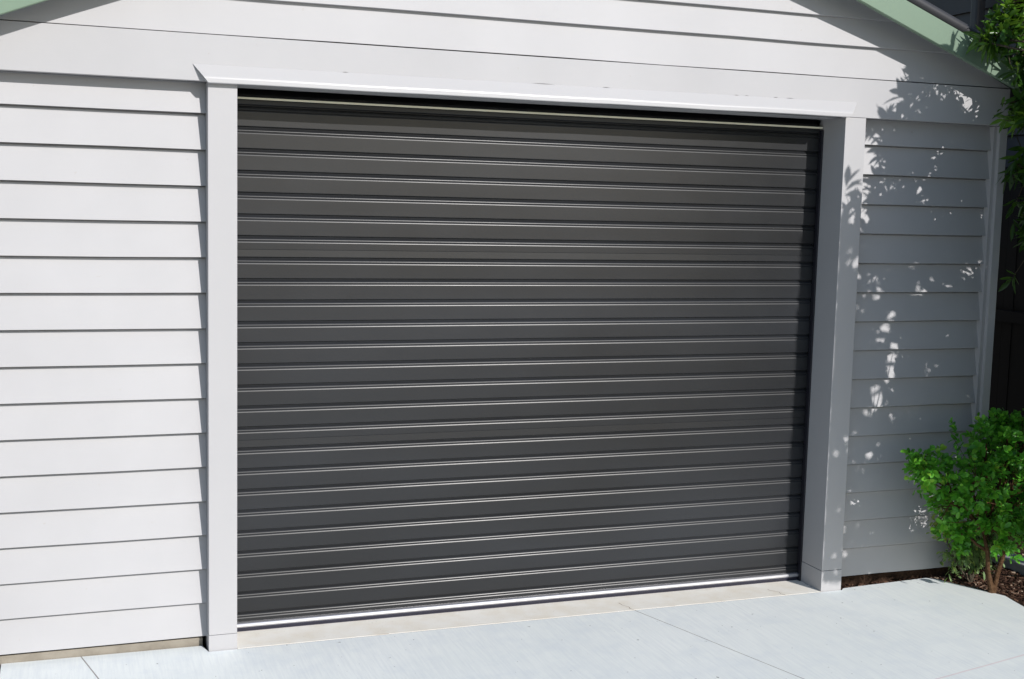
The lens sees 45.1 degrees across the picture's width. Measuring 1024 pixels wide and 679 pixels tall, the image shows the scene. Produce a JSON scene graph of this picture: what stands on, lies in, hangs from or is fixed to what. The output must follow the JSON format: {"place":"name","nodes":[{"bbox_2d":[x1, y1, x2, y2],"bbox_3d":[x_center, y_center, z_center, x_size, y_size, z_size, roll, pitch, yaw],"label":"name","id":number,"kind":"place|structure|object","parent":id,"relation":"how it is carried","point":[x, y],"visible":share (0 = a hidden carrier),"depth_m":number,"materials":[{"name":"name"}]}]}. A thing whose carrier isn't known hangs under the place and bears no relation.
{"place":"outdoors","nodes":[
{"label":"outdoors","id":0,"kind":"place"},
{"bbox_2d":[0,0,1023,669],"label":"garage","id":1,"kind":"structure","parent":0,"point":[322,320],"depth_m":5.76,"materials":[{"name":"white paint"}]},
{"bbox_2d":[237,88,823,631],"bbox_3d":[0.155,0.091,5.958,2.968,2.431,0.080,-1,7,-20],"label":"roller door","id":2,"kind":"structure","parent":1,"relation":"in","point":[490,354],"depth_m":5.89,"materials":[{"name":"grey metal"}]},
{"bbox_2d":[0,578,1023,678],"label":"driveway","id":3,"kind":"structure","parent":0,"point":[925,628],"depth_m":5.49,"materials":[{"name":"concrete"}]},
{"bbox_2d":[797,534,1023,605],"bbox_3d":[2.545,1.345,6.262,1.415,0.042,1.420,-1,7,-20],"label":"bark mulch","id":4,"kind":"object","parent":0,"point":[1010,581],"visible":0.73,"depth_m":6.62,"materials":[{"name":"brown wood"}]},
{"bbox_2d":[900,407,1023,592],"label":"garden shrub","id":5,"kind":"object","parent":4,"relation":"on","point":[1001,428],"visible":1,"depth_m":6.25,"materials":[{"name":"green plant"}]},
{"bbox_2d":[926,505,1012,582],"bbox_3d":[2.444,1.089,6.605,0.559,0.464,0.196,-1,7,-20],"label":"trailing plant","id":6,"kind":"object","parent":4,"relation":"on","point":[974,563],"visible":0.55,"depth_m":6.59,"materials":[{"name":"green plant"}]},
{"bbox_2d":[962,0,1023,294],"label":"leafy tree","id":7,"kind":"object","parent":4,"relation":"on","point":[1001,37],"visible":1,"depth_m":6.14,"materials":[{"name":"green plant"}]},
{"bbox_2d":[926,0,1023,166],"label":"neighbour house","id":8,"kind":"structure","parent":0,"point":[971,13],"depth_m":9.06,"materials":[{"name":"black"}]},
{"label":"ground","id":9,"kind":"structure","parent":0,"visible":0},
{"bbox_2d":[988,167,1023,517],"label":"timber fence","id":10,"kind":"object","parent":9,"relation":"on","point":[1007,385],"visible":0.01,"depth_m":7.81,"materials":[{"name":"black wood"}]},
{"bbox_2d":[991,546,1023,576],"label":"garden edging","id":11,"kind":"object","parent":9,"relation":"on","point":[1014,566],"depth_m":6.87,"materials":[{"name":"grey concrete"}]}
]}

